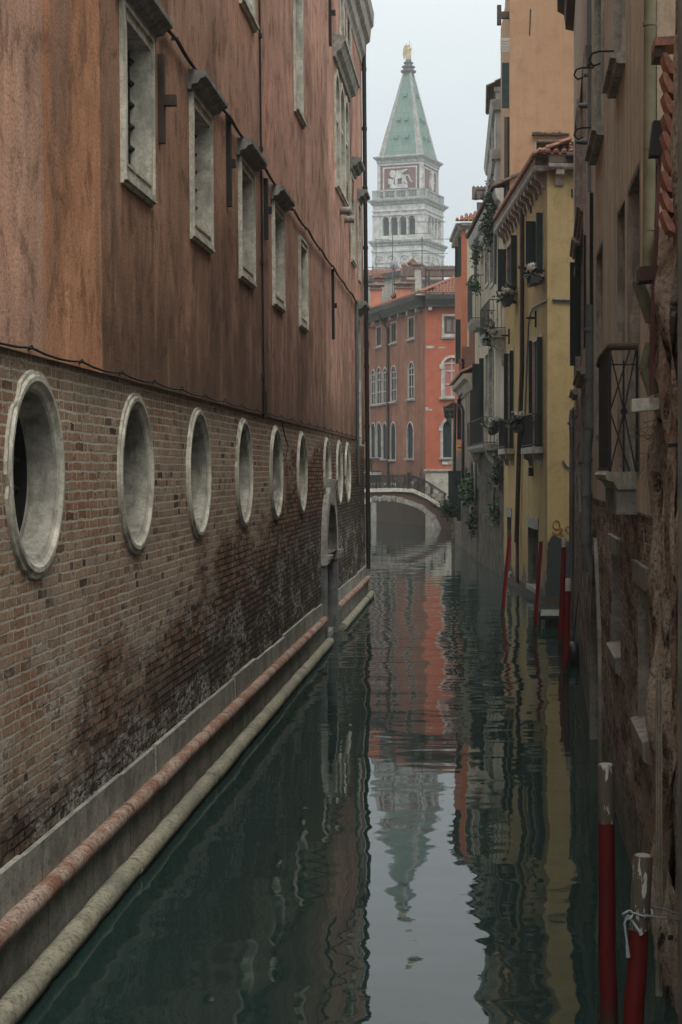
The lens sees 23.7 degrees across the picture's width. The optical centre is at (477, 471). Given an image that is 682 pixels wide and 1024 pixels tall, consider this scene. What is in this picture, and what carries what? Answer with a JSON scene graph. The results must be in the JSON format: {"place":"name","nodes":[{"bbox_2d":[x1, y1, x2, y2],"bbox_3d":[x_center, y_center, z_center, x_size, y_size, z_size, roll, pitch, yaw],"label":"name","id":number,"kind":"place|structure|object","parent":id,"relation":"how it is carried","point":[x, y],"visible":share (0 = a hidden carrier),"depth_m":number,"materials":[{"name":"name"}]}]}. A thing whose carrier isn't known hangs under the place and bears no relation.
{"place":"outdoors","nodes":[
{"label":"outdoors","id":0,"kind":"place"},
{"bbox_2d":[17,520,677,1023],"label":"canal water","id":1,"kind":"structure","parent":0,"point":[393,816],"depth_m":16.84,"materials":[{"name":"teal liquid"}]},
{"bbox_2d":[0,0,374,1023],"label":"palazzo","id":2,"kind":"structure","parent":1,"relation":"on","point":[184,508],"depth_m":18.28,"materials":[{"name":"brick"}]},
{"bbox_2d":[119,0,172,206],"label":"window","id":3,"kind":"structure","parent":2,"relation":"in","point":[141,22],"depth_m":17.68,"materials":[{"name":"stone"}]},
{"bbox_2d":[187,68,227,254],"bbox_3d":[-3.757,-4.000,21.100,0.710,2.122,1.780,-1,0,0],"label":"window","id":4,"kind":"structure","parent":2,"relation":"in","point":[206,101],"depth_m":21.53,"materials":[{"name":"stone"}]},
{"bbox_2d":[239,0,258,32],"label":"window","id":5,"kind":"structure","parent":2,"relation":"in","point":[248,6],"depth_m":25.74,"materials":[{"name":"stone"}]},
{"bbox_2d":[236,137,266,289],"bbox_3d":[-3.757,-4.000,25.250,0.710,2.122,1.780,-1,0,0],"label":"window","id":6,"kind":"structure","parent":2,"relation":"in","point":[251,160],"depth_m":25.63,"materials":[{"name":"stone"}]},
{"bbox_2d":[270,184,294,313],"bbox_3d":[-3.757,-4.000,29.250,0.710,2.122,1.780,-1,0,0],"label":"window","id":7,"kind":"structure","parent":2,"relation":"in","point":[282,202],"depth_m":29.60,"materials":[{"name":"stone"}]},
{"bbox_2d":[293,0,306,128],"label":"window","id":8,"kind":"structure","parent":2,"relation":"in","point":[298,44],"depth_m":33.62,"materials":[{"name":"stone"}]},
{"bbox_2d":[298,235,309,332],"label":"window","id":9,"kind":"structure","parent":2,"relation":"in","point":[303,276],"depth_m":33.96,"materials":[{"name":"stone"}]},
{"bbox_2d":[321,478,343,639],"bbox_3d":[-3.783,2.582,38.800,0.860,4.840,3.270,-1,0,0],"label":"water door","id":10,"kind":"structure","parent":2,"relation":"in","point":[330,551],"depth_m":39.61,"materials":[{"name":"stone"}]},
{"bbox_2d":[334,69,343,197],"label":"arched window","id":11,"kind":"structure","parent":2,"relation":"in","point":[337,113],"depth_m":42.64,"materials":[{"name":"stone"}]},
{"bbox_2d":[339,0,344,34],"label":"window","id":12,"kind":"structure","parent":2,"relation":"in","point":[341,2],"depth_m":44.40,"materials":[{"name":"stone"}]},
{"bbox_2d":[340,83,347,206],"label":"arched window","id":13,"kind":"structure","parent":2,"relation":"in","point":[342,101],"depth_m":44.21,"materials":[{"name":"stone"}]},
{"bbox_2d":[346,9,350,51],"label":"window","id":14,"kind":"structure","parent":2,"relation":"in","point":[347,25],"depth_m":46.80,"materials":[{"name":"stone"}]},
{"bbox_2d":[344,96,352,215],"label":"arched window","id":15,"kind":"structure","parent":2,"relation":"in","point":[347,140],"depth_m":45.71,"materials":[{"name":"stone"}]},
{"bbox_2d":[350,156,364,267],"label":"window","id":16,"kind":"structure","parent":2,"relation":"in","point":[357,167],"depth_m":47.02,"materials":[{"name":"stone"}]},
{"bbox_2d":[346,300,369,448],"bbox_3d":[-3.642,-2.915,48.900,0.680,4.430,1.720,-1,0,0],"label":"window","id":17,"kind":"structure","parent":2,"relation":"in","point":[363,306],"depth_m":49.50,"materials":[{"name":"stone"}]},
{"bbox_2d":[357,188,369,283],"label":"window","id":18,"kind":"structure","parent":2,"relation":"in","point":[363,196],"depth_m":49.87,"materials":[{"name":"stone"}]},
{"bbox_2d":[364,472,450,528],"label":"footbridge","id":19,"kind":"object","parent":1,"relation":"in","point":[409,495],"visible":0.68,"depth_m":113.29,"materials":[{"name":"stone"}]},
{"bbox_2d":[364,276,454,525],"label":"red house","id":20,"kind":"structure","parent":1,"relation":"on","point":[411,360],"depth_m":122.29,"materials":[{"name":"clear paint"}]},
{"bbox_2d":[369,369,375,406],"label":"arched window","id":21,"kind":"structure","parent":20,"relation":"in","point":[373,377],"depth_m":131.71,"materials":[{"name":"white glass"}]},
{"bbox_2d":[370,422,375,457],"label":"arched window","id":22,"kind":"structure","parent":20,"relation":"in","point":[372,428],"depth_m":131.96,"materials":[{"name":"grey glass"}]},
{"bbox_2d":[373,325,381,349],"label":"window","id":23,"kind":"structure","parent":20,"relation":"in","point":[378,328],"depth_m":130.20,"materials":[{"name":"grey glass"}]},
{"bbox_2d":[373,366,381,406],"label":"arched window","id":24,"kind":"structure","parent":20,"relation":"in","point":[378,373],"depth_m":130.24,"materials":[{"name":"white glass"}]},
{"bbox_2d":[375,422,381,458],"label":"arched window","id":25,"kind":"structure","parent":20,"relation":"in","point":[378,428],"depth_m":130.36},
{"bbox_2d":[368,265,389,283],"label":"roof aerial","id":26,"kind":"object","parent":20,"relation":"on","point":[372,267],"visible":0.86,"depth_m":136.96,"materials":[{"name":"grey metal"}]},
{"bbox_2d":[379,422,385,460],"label":"arched window","id":27,"kind":"structure","parent":20,"relation":"in","point":[384,423],"depth_m":129.03,"materials":[{"name":"grey stone"}]},
{"bbox_2d":[380,367,385,405],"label":"arched window","id":28,"kind":"structure","parent":20,"relation":"in","point":[384,369],"depth_m":128.97,"materials":[{"name":"white glass"}]},
{"bbox_2d":[387,422,395,461],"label":"arched window","id":29,"kind":"structure","parent":20,"relation":"in","point":[392,428],"depth_m":126.75,"materials":[{"name":"grey glass"}]},
{"bbox_2d":[388,321,396,345],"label":"window","id":30,"kind":"structure","parent":20,"relation":"in","point":[393,324],"depth_m":126.38,"materials":[{"name":"grey glass"}]},
{"bbox_2d":[388,365,396,403],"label":"arched window","id":31,"kind":"structure","parent":20,"relation":"in","point":[393,374],"depth_m":126.69,"materials":[{"name":"white glass"}]},
{"bbox_2d":[390,260,397,292],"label":"satellite dish","id":32,"kind":"object","parent":20,"relation":"attached to","point":[393,265],"visible":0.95,"depth_m":136.09,"materials":[{"name":"grey metal"}]},
{"bbox_2d":[392,217,412,292],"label":"roof aerial","id":33,"kind":"object","parent":20,"relation":"on","point":[392,253],"visible":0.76,"depth_m":137.95,"materials":[{"name":"grey metal"}]},
{"bbox_2d":[404,421,413,460],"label":"arched window","id":34,"kind":"structure","parent":20,"relation":"in","point":[409,432],"depth_m":122.64,"materials":[{"name":"grey glass"}]},
{"bbox_2d":[405,316,414,341],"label":"window","id":35,"kind":"structure","parent":20,"relation":"in","point":[410,319],"depth_m":122.20,"materials":[{"name":"grey glass"}]},
{"bbox_2d":[405,361,414,401],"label":"arched window","id":36,"kind":"structure","parent":20,"relation":"in","point":[411,366],"depth_m":122.20,"materials":[{"name":"white glass"}]},
{"bbox_2d":[439,419,450,459],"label":"arched window","id":37,"kind":"structure","parent":20,"relation":"in","point":[445,428],"depth_m":119.31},
{"bbox_2d":[442,460,450,464],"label":"street sign","id":38,"kind":"object","parent":20,"relation":"attached to","point":[446,462],"visible":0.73,"depth_m":118.97,"materials":[{"name":"white metal"}]},
{"bbox_2d":[439,355,454,399],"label":"arched window","id":39,"kind":"structure","parent":20,"relation":"in","point":[447,367],"depth_m":119.10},
{"bbox_2d":[441,314,454,338],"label":"window","id":40,"kind":"structure","parent":20,"relation":"in","point":[448,320],"depth_m":119.10,"materials":[{"name":"white stone"}]},
{"bbox_2d":[432,497,460,521],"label":"water bush","id":41,"kind":"object","parent":1,"relation":"on","point":[444,508],"visible":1,"depth_m":84.90,"materials":[{"name":"green plant"}]},
{"bbox_2d":[443,401,454,540],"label":"cream house","id":42,"kind":"structure","parent":1,"relation":"on","point":[448,410],"depth_m":93.00,"materials":[{"name":"paint"}]},
{"bbox_2d":[472,186,485,210],"bbox_3d":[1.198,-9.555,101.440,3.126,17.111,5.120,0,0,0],"label":"roof shed","id":43,"kind":"structure","parent":42,"relation":"on","point":[477,192],"depth_m":100.00,"materials":[{"name":"tile"}]},
{"bbox_2d":[449,365,474,557],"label":"house","id":44,"kind":"structure","parent":1,"relation":"on","point":[461,383],"depth_m":80.27,"materials":[{"name":"stone"}]},
{"bbox_2d":[448,471,460,520],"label":"water gate","id":45,"kind":"structure","parent":44,"relation":"attached to","point":[453,489],"depth_m":85.14,"materials":[{"name":"green paint"}]},
{"bbox_2d":[449,211,476,546],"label":"orange house","id":46,"kind":"structure","parent":1,"relation":"on","point":[464,337],"depth_m":86.00,"materials":[{"name":"paint"}]},
{"bbox_2d":[465,172,519,576],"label":"stucco house","id":47,"kind":"structure","parent":1,"relation":"on","point":[487,396],"depth_m":66.64,"materials":[{"name":"stone"}]},
{"bbox_2d":[455,471,477,507],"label":"plant","id":48,"kind":"object","parent":47,"relation":"attached to","point":[468,490],"visible":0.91,"depth_m":72.98,"materials":[{"name":"green plant"}]},
{"bbox_2d":[465,496,477,541],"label":"wall creeper","id":49,"kind":"object","parent":47,"relation":"attached to","point":[471,520],"depth_m":72.47,"materials":[{"name":"green plant"}]},
{"bbox_2d":[466,273,482,295],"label":"balcony plant","id":50,"kind":"object","parent":47,"relation":"on","point":[476,287],"visible":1,"depth_m":66.31,"materials":[{"name":"green plant"}]},
{"bbox_2d":[470,237,482,270],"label":"ivy","id":51,"kind":"object","parent":47,"relation":"attached to","point":[474,258],"visible":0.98,"depth_m":69.71,"materials":[{"name":"green plant"}]},
{"bbox_2d":[477,473,478,500],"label":"window","id":52,"kind":"structure","parent":47,"relation":"in","point":[477,473],"depth_m":72.66,"materials":[{"name":"stone"}]},
{"bbox_2d":[472,346,493,421],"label":"french window","id":53,"kind":"structure","parent":47,"relation":"in","point":[477,369],"depth_m":69.03,"materials":[{"name":"wood"}]},
{"bbox_2d":[477,183,493,255],"bbox_3d":[0.380,-9.821,64.195,0.844,2.682,4.296,0,0,0],"label":"ivy","id":54,"kind":"object","parent":47,"relation":"attached to","point":[484,229],"visible":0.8,"depth_m":63.57,"materials":[{"name":"green plant"}]},
{"bbox_2d":[485,351,487,419],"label":"window","id":55,"kind":"structure","parent":47,"relation":"in","point":[486,354],"depth_m":68.18,"materials":[{"name":"stone"}]},
{"bbox_2d":[485,473,487,504],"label":"window","id":56,"kind":"structure","parent":47,"relation":"in","point":[486,475],"depth_m":68.56,"materials":[{"name":"stone"}]},
{"bbox_2d":[485,245,488,288],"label":"window","id":57,"kind":"structure","parent":47,"relation":"in","point":[486,253],"depth_m":68.24,"materials":[{"name":"stone"}]},
{"bbox_2d":[479,311,498,351],"bbox_3d":[0.501,-5.239,60.045,0.781,1.483,1.714,0,0,-16],"label":"balcony plant","id":58,"kind":"object","parent":47,"relation":"on","point":[487,339],"visible":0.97,"depth_m":60.09,"materials":[{"name":"green plant"}]},
{"bbox_2d":[484,159,496,232],"bbox_3d":[0.543,-10.588,61.947,0.630,2.854,1.961,0,0,0],"label":"ivy","id":59,"kind":"object","parent":47,"relation":"attached to","point":[489,198],"visible":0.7,"depth_m":61.68,"materials":[{"name":"green plant"}]},
{"bbox_2d":[490,481,491,524],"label":"window","id":60,"kind":"structure","parent":47,"relation":"in","point":[490,481],"depth_m":66.08,"materials":[{"name":"stone"}]},
{"bbox_2d":[490,239,493,288],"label":"window","id":61,"kind":"structure","parent":47,"relation":"in","point":[491,254],"depth_m":65.84,"materials":[{"name":"stone"}]},
{"bbox_2d":[484,497,500,528],"bbox_3d":[0.632,1.612,62.795,0.784,1.289,2.480,0,0,0],"label":"wall creeper","id":62,"kind":"object","parent":47,"relation":"attached to","point":[494,514],"depth_m":62.45,"materials":[{"name":"green plant"}]},
{"bbox_2d":[488,440,502,491],"bbox_3d":[0.711,-0.087,61.121,0.678,2.290,2.090,0,0,0],"label":"wall creeper","id":63,"kind":"object","parent":47,"relation":"attached to","point":[496,475],"depth_m":60.97,"materials":[{"name":"green plant"}]},
{"bbox_2d":[498,488,499,520],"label":"window","id":64,"kind":"structure","parent":47,"relation":"in","point":[498,488],"depth_m":62.90,"materials":[{"name":"stone"}]},
{"bbox_2d":[500,536,511,613],"bbox_3d":[0.751,3.360,45.400,0.412,3.091,0.127,0,0,0],"label":"mooring pole","id":65,"kind":"object","parent":1,"relation":"in","point":[503,602],"visible":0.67,"depth_m":45.35,"materials":[{"name":"red paint"}]},
{"bbox_2d":[493,137,573,606],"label":"yellow house","id":66,"kind":"structure","parent":1,"relation":"on","point":[533,217],"depth_m":48.85,"materials":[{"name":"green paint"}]},
{"bbox_2d":[492,283,517,307],"bbox_3d":[0.954,-6.166,56.067,0.940,0.883,1.468,0,0,-16],"label":"flower box","id":67,"kind":"object","parent":66,"relation":"attached to","point":[506,299],"visible":0.99,"depth_m":55.73,"materials":[{"name":"black metal"}]},
{"bbox_2d":[498,232,516,292],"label":"window","id":68,"kind":"structure","parent":66,"relation":"in","point":[507,258],"depth_m":59.18,"materials":[{"name":"green paint"}]},
{"bbox_2d":[504,347,513,447],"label":"french window","id":69,"kind":"structure","parent":66,"relation":"in","point":[508,358],"depth_m":56.98,"materials":[{"name":"green paint"}]},
{"bbox_2d":[506,507,511,577],"bbox_3d":[1.310,2.547,58.528,0.460,2.507,1.799,0,0,-5],"label":"blocked door","id":70,"kind":"structure","parent":66,"relation":"in","point":[508,510],"depth_m":59.26,"materials":[{"name":"stone"}]},
{"bbox_2d":[505,411,534,432],"bbox_3d":[1.382,-1.593,51.173,0.928,0.712,1.093,0,0,20],"label":"flower box","id":71,"kind":"object","parent":66,"relation":"attached to","point":[516,423],"visible":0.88,"depth_m":51.00,"materials":[{"name":"black metal"}]},
{"bbox_2d":[518,263,544,287],"bbox_3d":[1.691,-5.926,48.527,0.962,0.731,1.149,0,0,0],"label":"flower box","id":72,"kind":"object","parent":66,"relation":"attached to","point":[533,278],"visible":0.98,"depth_m":48.34,"materials":[{"name":"black metal"}]},
{"bbox_2d":[526,516,538,592],"bbox_3d":[1.924,2.625,51.310,0.460,2.350,3.092,0,0,-5],"label":"blocked door","id":73,"kind":"structure","parent":66,"relation":"in","point":[532,523],"depth_m":52.70,"materials":[{"name":"stone"}]},
{"bbox_2d":[525,209,543,277],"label":"window","id":74,"kind":"structure","parent":66,"relation":"in","point":[534,230],"depth_m":50.42,"materials":[{"name":"green paint"}]},
{"bbox_2d":[529,333,541,446],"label":"french window","id":75,"kind":"structure","parent":66,"relation":"in","point":[535,346],"depth_m":50.76,"materials":[{"name":"green paint"}]},
{"bbox_2d":[533,541,542,632],"bbox_3d":[1.463,3.315,40.102,0.328,3.176,0.120,0,0,0],"label":"mooring pole","id":76,"kind":"object","parent":1,"relation":"in","point":[536,603],"visible":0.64,"depth_m":40.05,"materials":[{"name":"red paint"}]},
{"bbox_2d":[538,611,540,624],"bbox_3d":[1.600,4.210,42.000,0.105,1.180,0.110,0,0,0],"label":"stump pile","id":77,"kind":"object","parent":1,"relation":"in","point":[539,618],"visible":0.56,"depth_m":41.95,"materials":[{"name":"brown wood"}]},
{"bbox_2d":[540,609,558,626],"bbox_3d":[1.990,4.340,42.100,0.780,1.320,1.900,0,0,0],"label":"landing step","id":78,"kind":"object","parent":1,"relation":"in","point":[550,617],"visible":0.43,"depth_m":41.50,"materials":[{"name":"stone"}]},
{"bbox_2d":[558,537,566,644],"bbox_3d":[1.938,3.207,37.299,0.236,3.389,0.134,0,0,0],"label":"mooring pole","id":79,"kind":"object","parent":1,"relation":"in","point":[562,593],"visible":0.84,"depth_m":37.25,"materials":[{"name":"red paint"}]},
{"bbox_2d":[562,578,570,673],"bbox_3d":[1.752,3.507,32.000,0.214,2.789,0.136,0,0,0],"label":"mooring pole","id":80,"kind":"object","parent":1,"relation":"in","point":[566,642],"visible":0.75,"depth_m":31.95,"materials":[{"name":"red paint"}]},
{"bbox_2d":[557,0,589,720],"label":"shuttered house","id":81,"kind":"structure","parent":1,"relation":"on","point":[574,12],"depth_m":31.94,"materials":[{"name":"brown paint"}]},
{"bbox_2d":[569,268,577,399],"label":"window","id":82,"kind":"structure","parent":81,"relation":"in","point":[573,394],"depth_m":35.01,"materials":[{"name":"glass"}]},
{"bbox_2d":[569,589,578,664],"bbox_3d":[2.016,3.300,33.600,0.231,1.843,0.680,0,0,0],"label":"tyre fender","id":83,"kind":"object","parent":81,"relation":"hanging from","point":[574,653],"visible":0.65,"depth_m":33.34,"materials":[{"name":"black rubber"}]},
{"bbox_2d":[569,99,578,259],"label":"window","id":84,"kind":"structure","parent":81,"relation":"in","point":[574,242],"depth_m":33.51,"materials":[{"name":"glass"}]},
{"bbox_2d":[575,463,575,505],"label":"slit window","id":85,"kind":"structure","parent":81,"relation":"in","point":[575,463],"depth_m":38.54,"materials":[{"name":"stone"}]},
{"bbox_2d":[573,53,585,239],"bbox_3d":[1.948,-5.790,29.172,0.380,2.700,3.509,0,0,2],"label":"window","id":86,"kind":"structure","parent":81,"relation":"in","point":[582,96],"depth_m":28.83,"materials":[{"name":"glass"}]},
{"bbox_2d":[573,209,585,387],"bbox_3d":[1.958,-3.040,29.409,0.380,2.800,4.589,0,0,2],"label":"window","id":87,"kind":"structure","parent":81,"relation":"in","point":[578,380],"depth_m":29.29,"materials":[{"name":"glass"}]},
{"bbox_2d":[579,462,580,511],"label":"slit window","id":88,"kind":"structure","parent":81,"relation":"in","point":[579,462],"depth_m":33.83,"materials":[{"name":"stone"}]},
{"bbox_2d":[598,762,617,1023],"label":"mooring pole","id":89,"kind":"object","parent":1,"relation":"in","point":[607,926],"visible":1,"depth_m":11.35,"materials":[{"name":"red paint"}]},
{"bbox_2d":[573,0,675,934],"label":"brown house","id":90,"kind":"structure","parent":1,"relation":"on","point":[622,105],"depth_m":17.21,"materials":[{"name":"paint"}]},
{"bbox_2d":[573,0,603,165],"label":"window","id":91,"kind":"structure","parent":90,"relation":"in","point":[596,135],"depth_m":22.79,"materials":[{"name":"stone"}]},
{"bbox_2d":[589,538,601,763],"bbox_3d":[1.905,2.920,22.934,0.571,3.960,2.591,0,0,0],"label":"mooring pole","id":92,"kind":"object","parent":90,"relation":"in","point":[595,655],"depth_m":23.69,"materials":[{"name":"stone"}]},
{"bbox_2d":[596,238,602,439],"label":"tall window","id":93,"kind":"structure","parent":90,"relation":"in","point":[599,261],"depth_m":22.73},
{"bbox_2d":[588,0,625,98],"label":"window","id":94,"kind":"structure","parent":90,"relation":"in","point":[617,57],"depth_m":17.99,"materials":[{"name":"stone"}]},
{"bbox_2d":[617,194,624,471],"bbox_3d":[1.735,-1.435,17.608,0.366,3.010,1.308,0,0,0],"label":"tall window","id":95,"kind":"structure","parent":90,"relation":"in","point":[621,214],"depth_m":18.19,"materials":[{"name":"black wood"}]},
{"bbox_2d":[627,160,656,478],"bbox_3d":[1.699,-1.425,15.833,0.340,2.990,1.639,0,0,1],"label":"tall window","id":96,"kind":"structure","parent":90,"relation":"in","point":[633,213],"depth_m":16.59,"materials":[{"name":"black wood"}]},
{"bbox_2d":[623,853,652,1023],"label":"mooring pole","id":97,"kind":"object","parent":1,"relation":"in","point":[637,966],"visible":0.97,"depth_m":10.44,"materials":[{"name":"red paint"}]},
{"bbox_2d":[622,905,679,957],"bbox_3d":[1.258,2.991,10.807,0.203,0.311,0.985,0,0,30],"label":"mooring rope","id":98,"kind":"object","parent":97,"relation":"attached to","point":[629,918],"visible":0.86,"depth_m":10.44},
{"bbox_2d":[630,0,681,1023],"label":"ruined wall","id":99,"kind":"structure","parent":1,"relation":"in","point":[662,276],"depth_m":12.16,"materials":[{"name":"brick"}]},
{"bbox_2d":[623,419,663,491],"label":"dry twigs","id":100,"kind":"object","parent":99,"relation":"attached to","point":[656,452],"visible":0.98,"depth_m":12.96,"materials":[{"name":"brown plant"}]},
{"bbox_2d":[415,232,447,288],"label":"roof aerial","id":101,"kind":"object","parent":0,"point":[422,254],"visible":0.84,"depth_m":138.97,"materials":[{"name":"grey metal"}]},
{"bbox_2d":[362,0,504,278],"label":"sky","id":102,"kind":"structure","parent":0,"point":[455,52],"materials":[{"name":"white"}]},
{"bbox_2d":[484,78,500,194],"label":"tower house","id":103,"kind":"structure","parent":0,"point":[493,111],"depth_m":67.74,"materials":[{"name":"paint"}]},
{"bbox_2d":[480,415,506,434],"bbox_3d":[0.703,-1.677,57.915,1.271,0.741,1.325,0,0,0],"label":"flower box","id":104,"kind":"object","parent":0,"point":[494,428],"visible":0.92,"depth_m":57.82,"materials":[{"name":"black metal"}]},
{"bbox_2d":[497,0,573,197],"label":"apricot house","id":105,"kind":"structure","parent":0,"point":[537,70],"depth_m":60.60,"materials":[{"name":"orange paint"}]},
{"bbox_2d":[535,140,573,154],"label":"window","id":106,"kind":"structure","parent":105,"relation":"in","point":[538,143],"depth_m":60.82,"materials":[{"name":"grey stone"}]},
{"label":"ground","id":107,"kind":"structure","parent":0,"visible":0},
{"bbox_2d":[367,41,448,278],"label":"bell tower","id":108,"kind":"structure","parent":107,"relation":"on","point":[409,165],"depth_m":357.53,"materials":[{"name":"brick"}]},
{"bbox_2d":[363,259,454,305],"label":"grey house","id":109,"kind":"structure","parent":107,"relation":"on","point":[413,273],"depth_m":150.00,"materials":[{"name":"stone"}]},
{"bbox_2d":[412,221,447,266],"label":"roof aerial","id":110,"kind":"object","parent":109,"relation":"attached to","point":[426,253],"visible":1,"depth_m":147.97,"materials":[{"name":"grey metal"}]}
]}

